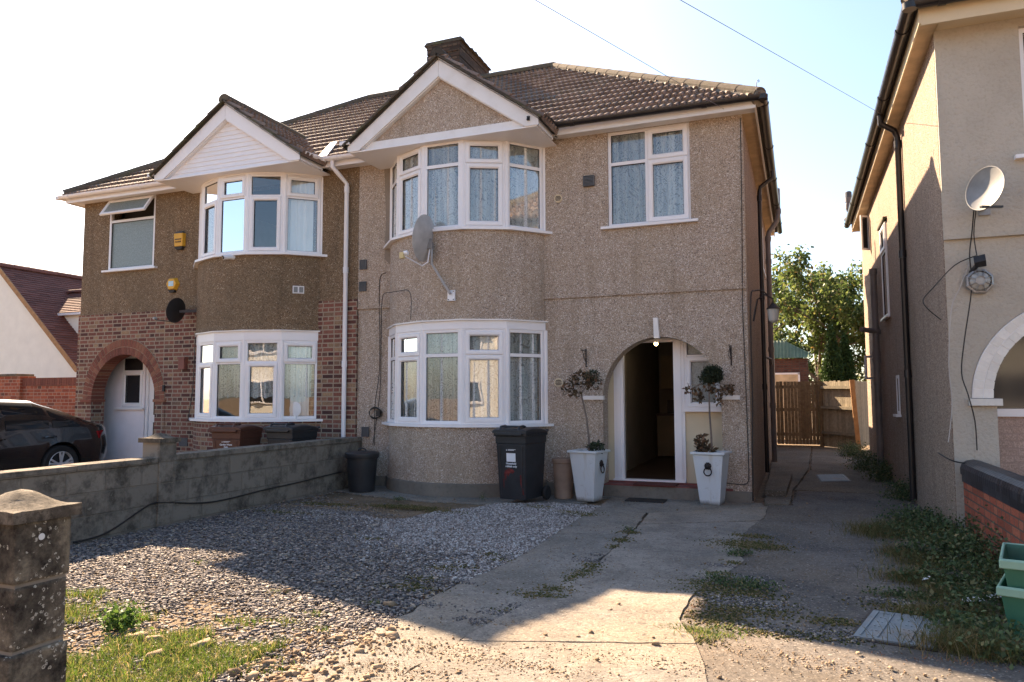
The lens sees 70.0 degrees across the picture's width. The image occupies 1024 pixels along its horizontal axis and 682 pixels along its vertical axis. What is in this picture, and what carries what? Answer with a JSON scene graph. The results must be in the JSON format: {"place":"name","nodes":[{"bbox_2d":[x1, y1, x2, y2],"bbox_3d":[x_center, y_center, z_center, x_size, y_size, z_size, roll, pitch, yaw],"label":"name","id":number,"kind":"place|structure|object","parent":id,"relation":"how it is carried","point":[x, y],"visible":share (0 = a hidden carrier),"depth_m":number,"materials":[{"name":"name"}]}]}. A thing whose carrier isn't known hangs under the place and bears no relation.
{"place":"outdoors","nodes":[
{"label":"outdoors","id":0,"kind":"place"},
{"bbox_2d":[0,374,75,415],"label":"garden wall","id":1,"kind":"structure","parent":0,"point":[59,394],"depth_m":16.48,"materials":[{"name":"red brick"}]},
{"bbox_2d":[0,262,81,377],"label":"gabled house","id":2,"kind":"structure","parent":0,"point":[40,310],"depth_m":21.39,"materials":[{"name":"paint"}]},
{"bbox_2d":[0,0,901,381],"label":"sky","id":3,"kind":"structure","parent":0,"point":[90,90],"materials":[{"name":"white"}]},
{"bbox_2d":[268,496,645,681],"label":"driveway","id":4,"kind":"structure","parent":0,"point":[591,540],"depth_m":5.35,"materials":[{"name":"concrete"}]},
{"bbox_2d":[237,501,986,649],"bbox_3d":[0.107,2.021,7.543,4.265,0.021,8.095,3,-5,-35],"label":"moss","id":5,"kind":"object","parent":4,"relation":"on","point":[717,611],"visible":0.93,"depth_m":5.37,"materials":[{"name":"green plant"}]},
{"bbox_2d":[63,401,869,681],"bbox_3d":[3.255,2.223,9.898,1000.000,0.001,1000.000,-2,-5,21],"label":"ground","id":6,"kind":"structure","parent":0,"point":[362,500],"depth_m":5.55,"materials":[{"name":"soil"}]},
{"bbox_2d":[0,489,81,681],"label":"gate pillar","id":7,"kind":"structure","parent":6,"relation":"on","point":[35,530],"depth_m":2.84,"materials":[{"name":"concrete"}]},
{"bbox_2d":[0,399,106,470],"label":"parked car","id":8,"kind":"object","parent":6,"relation":"on","point":[33,435],"visible":0.83,"depth_m":12.09,"materials":[{"name":"black paint"}]},
{"bbox_2d":[94,598,154,634],"bbox_3d":[-2.453,1.725,4.574,0.367,0.227,0.331,-2,-5,21],"label":"leafy weed","id":9,"kind":"object","parent":6,"relation":"on","point":[120,620],"visible":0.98,"depth_m":4.55,"materials":[{"name":"green plant"}]},
{"bbox_2d":[0,433,361,545],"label":"boundary wall","id":10,"kind":"structure","parent":6,"relation":"on","point":[109,494],"depth_m":8.55,"materials":[{"name":"concrete"}]},
{"bbox_2d":[73,471,341,542],"bbox_3d":[-3.536,2.039,9.433,0.017,0.280,4.588,-2,-5,21],"label":"cable","id":11,"kind":"object","parent":10,"relation":"attached to","point":[196,503],"visible":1,"depth_m":8.72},
{"bbox_2d":[64,586,301,681],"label":"grass","id":12,"kind":"structure","parent":6,"relation":"on","point":[170,642],"depth_m":4.05,"materials":[{"name":"plant"}]},
{"bbox_2d":[208,423,264,448],"bbox_3d":[-4.351,1.813,11.578,0.572,1.052,0.731,-1,-4,13],"label":"wheelie bin","id":13,"kind":"object","parent":6,"relation":"on","point":[226,435],"visible":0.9,"depth_m":11.33,"materials":[{"name":"brown plastic"}]},
{"bbox_2d":[55,89,457,460],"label":"semi detached house","id":14,"kind":"structure","parent":6,"relation":"on","point":[215,184],"depth_m":12.95,"materials":[{"name":"brick"}]},
{"bbox_2d":[99,195,156,272],"bbox_3d":[-7.550,-2.123,14.354,1.412,1.469,0.321,-2,-5,21],"label":"window","id":15,"kind":"structure","parent":14,"relation":"in","point":[131,241],"depth_m":14.44,"materials":[{"name":"white plastic"}]},
{"bbox_2d":[114,356,144,409],"bbox_3d":[-7.797,0.853,14.978,0.770,1.095,0.130,-2,-5,21],"label":"window","id":16,"kind":"structure","parent":14,"relation":"in","point":[133,368],"depth_m":15.00,"materials":[{"name":"white plastic"}]},
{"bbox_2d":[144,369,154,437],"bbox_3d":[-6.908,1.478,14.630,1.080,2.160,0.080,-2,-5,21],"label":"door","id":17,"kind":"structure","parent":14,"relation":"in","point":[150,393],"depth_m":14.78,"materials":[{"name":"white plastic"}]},
{"bbox_2d":[166,278,179,292],"bbox_3d":[-6.465,-1.063,13.916,0.306,0.286,0.075,-2,-5,21],"label":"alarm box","id":18,"kind":"object","parent":14,"relation":"attached to","point":[172,284],"visible":1,"depth_m":13.89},
{"bbox_2d":[152,298,196,322],"bbox_3d":[-6.172,-0.565,13.512,0.829,0.462,0.333,2,-5,-30],"label":"satellite dish","id":19,"kind":"object","parent":14,"relation":"attached to","point":[176,310],"visible":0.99,"depth_m":13.45,"materials":[{"name":"black metal"}]},
{"bbox_2d":[174,231,185,249],"bbox_3d":[-6.329,-1.917,13.923,0.237,0.360,0.084,-2,-5,21],"label":"alarm box","id":20,"kind":"object","parent":14,"relation":"attached to","point":[179,240],"visible":1,"depth_m":13.89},
{"bbox_2d":[177,357,188,368],"bbox_3d":[-6.138,0.412,13.637,0.180,0.230,0.108,-2,-5,21],"label":"wall box","id":21,"kind":"object","parent":14,"relation":"attached to","point":[182,362],"visible":1,"depth_m":13.60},
{"bbox_2d":[187,307,196,420],"bbox_3d":[-5.929,0.416,13.583,0.172,2.133,0.014,-2,-5,21],"label":"cable","id":22,"kind":"object","parent":14,"relation":"attached to","point":[193,373],"visible":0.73,"depth_m":13.55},
{"bbox_2d":[221,254,234,259],"bbox_3d":[-4.834,-1.428,12.534,0.093,0.114,0.304,-4,-6,38],"label":"security camera","id":23,"kind":"object","parent":14,"relation":"attached to","point":[227,257],"visible":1,"depth_m":12.47,"materials":[{"name":"white plastic"}]},
{"bbox_2d":[189,330,322,421],"bbox_3d":[-4.726,0.619,12.793,3.014,1.555,0.802,-2,-5,21],"label":"bay window","id":24,"kind":"structure","parent":14,"relation":"in","point":[209,344],"depth_m":12.47,"materials":[{"name":"white plastic"}]},
{"bbox_2d":[193,173,326,267],"bbox_3d":[-4.735,-2.150,13.004,3.014,1.426,0.802,-2,-5,21],"label":"bay window","id":25,"kind":"structure","parent":14,"relation":"in","point":[233,199],"depth_m":12.70,"materials":[{"name":"white plastic"}]},
{"bbox_2d":[219,343,311,398],"bbox_3d":[-4.728,0.521,12.820,2.525,0.980,0.641,-2,-5,21],"label":"net curtain","id":26,"kind":"object","parent":14,"relation":"hanging from","point":[255,375],"visible":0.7,"depth_m":12.49,"materials":[{"name":"white fabric"}]},
{"bbox_2d":[289,402,300,418],"bbox_3d":[-3.679,1.178,12.444,0.250,0.285,0.070,-2,-5,21],"label":"ornament plate","id":27,"kind":"object","parent":14,"relation":"on","point":[295,409],"visible":1,"depth_m":12.42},
{"bbox_2d":[290,347,309,415],"bbox_3d":[-3.635,0.666,12.542,0.311,1.320,0.046,1,-4,-14],"label":"curtain","id":28,"kind":"object","parent":14,"relation":"hanging from","point":[303,401],"visible":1,"depth_m":12.53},
{"bbox_2d":[287,181,313,251],"bbox_3d":[-3.730,-2.205,12.765,0.512,1.340,0.046,1,-4,-14],"label":"curtain","id":29,"kind":"object","parent":14,"relation":"hanging from","point":[300,225],"visible":0.79,"depth_m":12.77,"materials":[{"name":"fabric"}]},
{"bbox_2d":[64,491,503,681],"bbox_3d":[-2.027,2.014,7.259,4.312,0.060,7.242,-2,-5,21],"label":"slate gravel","id":30,"kind":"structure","parent":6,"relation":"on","point":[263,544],"depth_m":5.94,"materials":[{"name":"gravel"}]},
{"bbox_2d":[65,560,379,677],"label":"grass tufts","id":31,"kind":"object","parent":30,"relation":"on","point":[246,623],"visible":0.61,"depth_m":4.74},
{"bbox_2d":[189,621,409,681],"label":"broken rubble","id":32,"kind":"object","parent":30,"relation":"on","point":[292,671],"visible":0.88,"depth_m":3.98,"materials":[{"name":"stone"}]},
{"bbox_2d":[263,423,319,443],"bbox_3d":[-3.460,1.806,11.520,0.572,1.052,0.731,-2,-5,23],"label":"wheelie bin","id":33,"kind":"object","parent":6,"relation":"on","point":[283,432],"visible":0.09,"depth_m":11.29,"materials":[{"name":"black plastic"}]},
{"bbox_2d":[221,501,408,535],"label":"brown chippings","id":34,"kind":"object","parent":6,"relation":"on","point":[335,508],"visible":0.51,"depth_m":9.57,"materials":[{"name":"gravel"}]},
{"bbox_2d":[270,502,600,582],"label":"pale gravel","id":35,"kind":"structure","parent":6,"relation":"on","point":[484,536],"depth_m":7.84,"materials":[{"name":"gravel"}]},
{"bbox_2d":[335,486,587,504],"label":"path by bay","id":36,"kind":"structure","parent":6,"relation":"on","point":[388,493],"depth_m":10.41,"materials":[{"name":"concrete"}]},
{"bbox_2d":[345,448,379,492],"bbox_3d":[-2.328,1.990,11.352,0.536,0.671,0.536,-2,-5,21],"label":"dustbin","id":37,"kind":"object","parent":36,"relation":"on","point":[361,467],"visible":1,"depth_m":11.16,"materials":[{"name":"black plastic"}]},
{"bbox_2d":[492,425,550,499],"bbox_3d":[0.136,1.689,10.171,0.547,1.057,0.731,-3,-5,30],"label":"wheelie bin","id":38,"kind":"object","parent":36,"relation":"on","point":[521,453],"visible":1,"depth_m":9.95,"materials":[{"name":"black plastic"}]},
{"bbox_2d":[552,457,572,498],"bbox_3d":[0.739,1.970,10.516,0.330,0.565,0.330,-2,-5,21],"label":"tall pot","id":39,"kind":"object","parent":36,"relation":"on","point":[563,477],"visible":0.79,"depth_m":10.39,"materials":[{"name":"ceramic"}]},
{"bbox_2d":[567,448,610,501],"bbox_3d":[1.081,1.877,10.237,0.462,0.700,0.456,-3,-5,33],"label":"tall planter","id":40,"kind":"object","parent":36,"relation":"on","point":[588,469],"visible":1,"depth_m":10.11,"materials":[{"name":"ceramic"}]},
{"bbox_2d":[555,369,604,453],"bbox_3d":[0.972,0.987,10.362,0.719,1.241,0.340,-2,-5,21],"label":"topiary tree","id":41,"kind":"object","parent":40,"relation":"on","point":[590,378],"visible":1,"depth_m":10.32,"materials":[{"name":"green plant"}]},
{"bbox_2d":[125,588,893,668],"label":"loose stones","id":42,"kind":"object","parent":6,"relation":"on","point":[394,603],"visible":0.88,"depth_m":4.34,"materials":[{"name":"stone"}]},
{"bbox_2d":[342,36,781,502],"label":"semi detached house","id":43,"kind":"structure","parent":6,"relation":"on","point":[572,274],"depth_m":10.99,"materials":[{"name":"beige concrete"}]},
{"bbox_2d":[369,407,382,418],"bbox_3d":[-2.261,1.191,12.096,0.270,0.210,0.060,-2,-5,21],"label":"cable coil","id":44,"kind":"object","parent":43,"relation":"attached to","point":[379,412],"visible":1,"depth_m":12.07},
{"bbox_2d":[374,273,384,444],"bbox_3d":[-2.196,0.286,12.173,0.202,2.871,0.012,-2,-5,21],"label":"cable","id":45,"kind":"object","parent":43,"relation":"attached to","point":[379,354],"visible":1,"depth_m":12.18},
{"bbox_2d":[373,289,411,441],"bbox_3d":[-1.942,0.452,11.595,0.164,2.453,1.426,2,-5,-30],"label":"cable","id":46,"kind":"object","parent":43,"relation":"attached to","point":[380,360],"visible":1,"depth_m":12.11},
{"bbox_2d":[399,214,454,300],"bbox_3d":[-1.258,-1.246,10.763,0.475,1.287,0.749,-4,-6,41],"label":"satellite dish","id":47,"kind":"object","parent":43,"relation":"attached to","point":[422,241],"visible":0.98,"depth_m":10.82,"materials":[{"name":"metal"}]},
{"bbox_2d":[391,333,537,420],"bbox_3d":[-0.910,0.549,11.248,2.504,1.380,0.781,-2,-5,21],"label":"net curtain","id":48,"kind":"object","parent":43,"relation":"hanging from","point":[533,344],"visible":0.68,"depth_m":10.93,"materials":[{"name":"white fabric"}]},
{"bbox_2d":[394,145,538,236],"bbox_3d":[-0.921,-2.343,11.463,2.596,1.320,0.768,-2,-5,21],"label":"net curtain","id":49,"kind":"object","parent":43,"relation":"hanging from","point":[450,204],"visible":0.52,"depth_m":11.16,"materials":[{"name":"white fabric"}]},
{"bbox_2d":[383,140,551,248],"bbox_3d":[-0.916,-2.314,11.453,2.990,1.390,0.920,-2,-5,21],"label":"bay window","id":50,"kind":"structure","parent":43,"relation":"in","point":[465,163],"depth_m":11.11,"materials":[{"name":"white plastic"}]},
{"bbox_2d":[382,319,553,427],"bbox_3d":[-0.907,0.507,11.238,2.990,1.592,0.920,-2,-5,21],"label":"bay window","id":51,"kind":"structure","parent":43,"relation":"in","point":[414,334],"depth_m":10.94,"materials":[{"name":"white plastic"}]},
{"bbox_2d":[580,348,586,366],"bbox_3d":[1.038,0.245,10.761,0.048,0.280,0.283,-2,-5,21],"label":"basket bracket","id":52,"kind":"object","parent":43,"relation":"attached to","point":[585,351],"visible":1,"depth_m":10.88,"materials":[{"name":"metal"}]},
{"bbox_2d":[536,0,722,108],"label":"telephone wire","id":53,"kind":"object","parent":43,"relation":"attached to","point":[620,49],"visible":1,"depth_m":6.86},
{"bbox_2d":[624,353,635,470],"bbox_3d":[2.096,1.238,12.984,0.040,2.030,0.750,-2,-5,21],"label":"inner door","id":54,"kind":"structure","parent":43,"relation":"in","point":[629,359],"depth_m":12.90,"materials":[{"name":"wood"}]},
{"bbox_2d":[612,131,683,223],"bbox_3d":[2.037,-2.435,10.843,1.190,1.430,0.093,-2,-5,21],"label":"net curtain","id":55,"kind":"object","parent":43,"relation":"hanging from","point":[636,156],"visible":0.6,"depth_m":10.89,"materials":[{"name":"white fabric"}]},
{"bbox_2d":[601,122,697,229],"bbox_3d":[2.001,-2.419,10.748,1.413,1.486,0.160,-2,-5,21],"label":"window","id":56,"kind":"structure","parent":43,"relation":"in","point":[651,159],"depth_m":10.72,"materials":[{"name":"white plastic"}]},
{"bbox_2d":[633,482,678,486],"bbox_3d":[2.071,2.058,10.509,0.600,0.015,0.350,-2,-5,21],"label":"door mat","id":57,"kind":"object","parent":43,"relation":"on","point":[656,484],"depth_m":10.42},
{"bbox_2d":[656,356,674,455],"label":"kitchen units","id":58,"kind":"object","parent":43,"relation":"in","point":[665,435],"visible":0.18,"depth_m":15.24},
{"bbox_2d":[683,342,721,411],"bbox_3d":[2.772,0.468,10.644,0.565,1.115,0.130,-2,-5,21],"label":"window","id":59,"kind":"structure","parent":43,"relation":"in","point":[694,360],"depth_m":10.69,"materials":[{"name":"white plastic"}]},
{"bbox_2d":[728,345,731,364],"bbox_3d":[2.971,0.190,10.007,0.048,0.280,0.283,-2,-5,21],"label":"basket bracket","id":60,"kind":"object","parent":43,"relation":"attached to","point":[730,347],"visible":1,"depth_m":10.12,"materials":[{"name":"metal"}]},
{"bbox_2d":[727,118,748,484],"bbox_3d":[3.065,-0.587,10.174,0.355,5.113,0.012,-2,-5,21],"label":"cable","id":61,"kind":"object","parent":43,"relation":"attached to","point":[742,313],"visible":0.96,"depth_m":10.11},
{"bbox_2d":[750,290,766,500],"bbox_3d":[3.433,0.724,10.075,0.405,2.897,0.054,2,-5,-29],"label":"drainpipe","id":62,"kind":"object","parent":43,"relation":"attached to","point":[752,390],"visible":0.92,"depth_m":9.99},
{"bbox_2d":[753,294,779,322],"bbox_3d":[3.473,-0.445,9.995,0.362,0.401,0.176,-2,-5,21],"label":"wall lantern","id":63,"kind":"object","parent":43,"relation":"attached to","point":[773,308],"depth_m":9.92,"materials":[{"name":"metal"}]},
{"bbox_2d":[393,506,767,681],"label":"driveway slab","id":64,"kind":"structure","parent":6,"relation":"on","point":[643,609],"depth_m":4.68,"materials":[{"name":"concrete"}]},
{"bbox_2d":[304,616,951,681],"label":"sandy crumbs","id":65,"kind":"object","parent":64,"relation":"on","point":[848,668],"visible":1,"depth_m":3.98,"materials":[{"name":"gravel"}]},
{"bbox_2d":[242,505,947,646],"bbox_3d":[-0.410,2.008,7.361,3.907,0.023,7.890,2,-5,-29],"label":"crumbled grit","id":66,"kind":"object","parent":6,"relation":"on","point":[746,599],"visible":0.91,"depth_m":5.11,"materials":[{"name":"gravel"}]},
{"bbox_2d":[764,446,811,505],"bbox_3d":[5.896,2.610,15.377,0.945,0.032,12.261,-2,-5,21],"label":"alley strip","id":67,"kind":"object","parent":6,"relation":"on","point":[794,461],"visible":0.68,"depth_m":14.92,"materials":[{"name":"concrete"}]},
{"bbox_2d":[765,473,791,496],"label":"concrete step slab","id":68,"kind":"structure","parent":67,"relation":"on","point":[778,485],"depth_m":11.17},
{"bbox_2d":[774,340,810,438],"bbox_3d":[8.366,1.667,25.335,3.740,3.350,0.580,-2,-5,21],"label":"garden garage","id":69,"kind":"structure","parent":6,"relation":"on","point":[795,368],"depth_m":24.80,"materials":[{"name":"brick"}]},
{"bbox_2d":[775,374,798,438],"bbox_3d":[8.803,2.231,24.922,1.820,2.160,0.050,-2,-5,21],"label":"door","id":70,"kind":"structure","parent":69,"relation":"in","point":[789,377],"depth_m":24.75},
{"bbox_2d":[774,326,822,378],"bbox_3d":[11.861,1.359,35.068,5.816,5.434,4.047,-2,-5,21],"label":"leafy tree","id":71,"kind":"object","parent":6,"relation":"on","point":[792,339],"visible":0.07,"depth_m":34.09,"materials":[{"name":"green plant"}]},
{"bbox_2d":[771,244,865,431],"bbox_3d":[11.717,-0.387,29.315,8.616,8.036,8.598,-2,-5,21],"label":"leafy tree","id":72,"kind":"object","parent":6,"relation":"on","point":[831,300],"visible":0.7,"depth_m":27.00,"materials":[{"name":"green plant"}]},
{"bbox_2d":[819,324,845,381],"bbox_3d":[10.894,1.346,24.838,1.131,3.898,1.141,4,-6,-42],"label":"cypress tree","id":73,"kind":"object","parent":6,"relation":"on","point":[832,365],"visible":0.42,"depth_m":24.76,"materials":[{"name":"green plant"}]},
{"bbox_2d":[801,297,866,380],"bbox_3d":[15.228,0.632,29.250,7.654,5.967,5.110,3,-6,-40],"label":"leafy tree","id":74,"kind":"object","parent":6,"relation":"on","point":[858,360],"visible":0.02,"depth_m":28.38,"materials":[{"name":"green plant"}]},
{"bbox_2d":[808,361,866,406],"bbox_3d":[12.873,2.235,31.917,13.801,3.192,2.616,-2,-5,21],"label":"hedge","id":75,"kind":"object","parent":6,"relation":"on","point":[811,368],"visible":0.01,"depth_m":31.68,"materials":[{"name":"green plant"}]},
{"bbox_2d":[839,332,857,380],"bbox_3d":[11.441,1.496,25.043,1.131,3.625,1.141,4,-6,-42],"label":"cypress tree","id":76,"kind":"object","parent":6,"relation":"on","point":[848,365],"visible":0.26,"depth_m":24.96,"materials":[{"name":"green plant"}]},
{"bbox_2d":[832,435,1023,669],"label":"weeds","id":77,"kind":"object","parent":6,"relation":"on","point":[970,550],"visible":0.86,"depth_m":5.80,"materials":[{"name":"green plant"}]},
{"bbox_2d":[844,0,1023,535],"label":"semi detached house","id":78,"kind":"structure","parent":6,"relation":"on","point":[947,123],"depth_m":7.57,"materials":[{"name":"white paint"}]},
{"bbox_2d":[681,0,878,112],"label":"telephone wire","id":79,"kind":"object","parent":78,"relation":"attached to","point":[771,51],"visible":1,"depth_m":6.94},
{"bbox_2d":[879,221,889,321],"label":"window","id":80,"kind":"structure","parent":78,"relation":"in","point":[883,231],"depth_m":12.09,"materials":[{"name":"white plastic"}]},
{"bbox_2d":[893,375,900,416],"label":"window","id":81,"kind":"structure","parent":78,"relation":"in","point":[898,414],"depth_m":11.11,"materials":[{"name":"white plastic"}]},
{"bbox_2d":[923,255,975,319],"bbox_3d":[4.394,-0.533,7.365,0.509,0.636,0.094,-1,-4,10],"label":"cable","id":82,"kind":"object","parent":78,"relation":"attached to","point":[938,282],"visible":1,"depth_m":7.35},
{"bbox_2d":[948,264,969,441],"bbox_3d":[4.482,0.117,7.334,0.272,1.790,0.010,-2,-5,21],"label":"cable","id":83,"kind":"object","parent":78,"relation":"attached to","point":[948,352],"visible":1,"depth_m":7.36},
{"bbox_2d":[961,210,977,449],"bbox_3d":[4.567,-0.103,7.226,0.122,2.354,0.260,1,-4,-12],"label":"cable","id":84,"kind":"object","parent":78,"relation":"attached to","point":[965,335],"visible":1,"depth_m":7.30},
{"bbox_2d":[973,210,976,255],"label":"cable","id":85,"kind":"object","parent":78,"relation":"attached to","point":[974,232],"visible":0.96,"depth_m":7.30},
{"bbox_2d":[969,254,986,272],"bbox_3d":[4.635,-0.763,7.273,0.139,0.176,0.180,-2,-5,21],"label":"floodlight","id":86,"kind":"object","parent":78,"relation":"attached to","point":[979,260],"visible":1,"depth_m":7.22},
{"bbox_2d":[964,269,993,293],"bbox_3d":[4.662,-0.599,7.284,0.249,0.249,0.097,-2,-5,21],"label":"bulkhead light","id":87,"kind":"object","parent":78,"relation":"attached to","point":[979,281],"visible":1,"depth_m":7.27,"materials":[{"name":"metal"}]},
{"bbox_2d":[965,166,1004,215],"bbox_3d":[4.601,-1.466,7.145,0.284,0.435,0.515,-2,-5,21],"label":"satellite dish","id":88,"kind":"object","parent":78,"relation":"attached to","point":[984,189],"visible":1,"depth_m":7.09,"materials":[{"name":"metal"}]},
{"bbox_2d":[972,336,1023,416],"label":"porch window","id":89,"kind":"structure","parent":78,"relation":"in","point":[1009,381],"depth_m":7.55,"materials":[{"name":"white plastic"}]},
{"bbox_2d":[1014,28,1023,159],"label":"window","id":90,"kind":"structure","parent":78,"relation":"in","point":[1021,31],"depth_m":7.37,"materials":[{"name":"white plastic"}]},
{"bbox_2d":[667,400,673,412],"bbox_3d":[3.528,1.383,15.418,0.450,0.280,0.365,-2,-5,21],"label":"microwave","id":91,"kind":"object","parent":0,"point":[670,406],"visible":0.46,"depth_m":15.31,"materials":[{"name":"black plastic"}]},
{"bbox_2d":[582,496,765,514],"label":"front path","id":92,"kind":"structure","parent":0,"point":[679,505],"depth_m":9.70,"materials":[{"name":"concrete"}]},
{"bbox_2d":[625,497,667,502],"bbox_3d":[1.862,2.211,10.154,0.540,0.014,0.300,-2,-5,21],"label":"door mat","id":93,"kind":"object","parent":92,"relation":"on","point":[650,500],"depth_m":10.08,"materials":[{"name":"black rubber"}]},
{"bbox_2d":[690,450,731,505],"bbox_3d":[2.700,1.845,9.882,0.456,0.700,0.462,-3,-5,29],"label":"tall planter","id":94,"kind":"object","parent":92,"relation":"on","point":[711,470],"visible":0.98,"depth_m":9.74,"materials":[{"name":"ceramic"}]},
{"bbox_2d":[682,364,736,452],"bbox_3d":[2.683,0.942,9.954,0.741,1.273,0.349,-2,-5,21],"label":"topiary tree","id":95,"kind":"object","parent":94,"relation":"on","point":[709,374],"visible":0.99,"depth_m":9.92,"materials":[{"name":"green plant"}]},
{"bbox_2d":[794,447,899,494],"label":"alley path","id":96,"kind":"structure","parent":0,"point":[823,460],"depth_m":13.11,"materials":[{"name":"concrete"}]},
{"bbox_2d":[816,474,850,481],"bbox_3d":[5.652,2.415,12.877,0.505,0.043,1.445,-2,-5,18],"label":"manhole cover","id":97,"kind":"object","parent":96,"relation":"on","point":[833,477],"visible":0.99,"depth_m":12.76,"materials":[{"name":"metal"}]},
{"bbox_2d":[818,380,869,449],"bbox_3d":[9.496,2.093,20.838,1.204,1.916,3.056,-3,-5,34],"label":"timber fence","id":98,"kind":"object","parent":96,"relation":"on","point":[843,408],"visible":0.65,"depth_m":20.09,"materials":[{"name":"wood"}]},
{"bbox_2d":[775,381,819,446],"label":"timber gate","id":99,"kind":"structure","parent":98,"relation":"attached to","point":[807,438],"depth_m":20.88,"materials":[{"name":"wood"}]},
{"bbox_2d":[679,491,1023,681],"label":"tarmac path","id":100,"kind":"structure","parent":0,"point":[831,578],"depth_m":5.11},
{"bbox_2d":[65,485,1001,681],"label":"scattered grit","id":101,"kind":"object","parent":100,"relation":"on","point":[775,606],"visible":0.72,"depth_m":6.04,"materials":[{"name":"gravel"}]},
{"bbox_2d":[73,594,1019,671],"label":"dead grass","id":102,"kind":"structure","parent":100,"relation":"on","point":[857,649],"depth_m":4.04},
{"bbox_2d":[392,492,959,604],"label":"weeds","id":103,"kind":"object","parent":100,"relation":"on","point":[747,584],"visible":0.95,"depth_m":5.51,"materials":[{"name":"green plant"}]},
{"bbox_2d":[653,621,761,642],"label":"driveway grass","id":104,"kind":"structure","parent":100,"relation":"on","point":[701,630],"depth_m":4.47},
{"bbox_2d":[848,609,947,651],"bbox_3d":[2.416,1.790,4.538,0.468,0.043,0.772,-3,-5,36],"label":"manhole cover","id":105,"kind":"object","parent":100,"relation":"on","point":[870,624],"visible":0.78,"depth_m":4.51,"materials":[{"name":"metal"}]},
{"bbox_2d":[809,515,1023,667],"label":"straw grass","id":106,"kind":"structure","parent":100,"relation":"on","point":[866,530],"depth_m":4.85,"materials":[{"name":"plant"}]},
{"bbox_2d":[922,576,1000,601],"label":"litter","id":107,"kind":"object","parent":100,"relation":"on","point":[967,597],"visible":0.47,"depth_m":4.93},
{"bbox_2d":[960,459,1023,572],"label":"garden wall","id":108,"kind":"structure","parent":100,"relation":"on","point":[999,491],"depth_m":6.12,"materials":[{"name":"red brick"}]},
{"bbox_2d":[938,452,965,463],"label":"cable","id":109,"kind":"object","parent":108,"relation":"on","point":[951,460],"visible":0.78,"depth_m":7.26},
{"bbox_2d":[996,573,1023,638],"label":"recycling box","id":110,"kind":"object","parent":100,"relation":"on","point":[1013,600],"visible":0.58,"depth_m":4.33,"materials":[{"name":"green plastic"}]},
{"bbox_2d":[999,542,1023,588],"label":"recycling box","id":111,"kind":"object","parent":110,"relation":"in","point":[1011,560],"visible":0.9,"depth_m":4.36,"materials":[{"name":"green plastic"}]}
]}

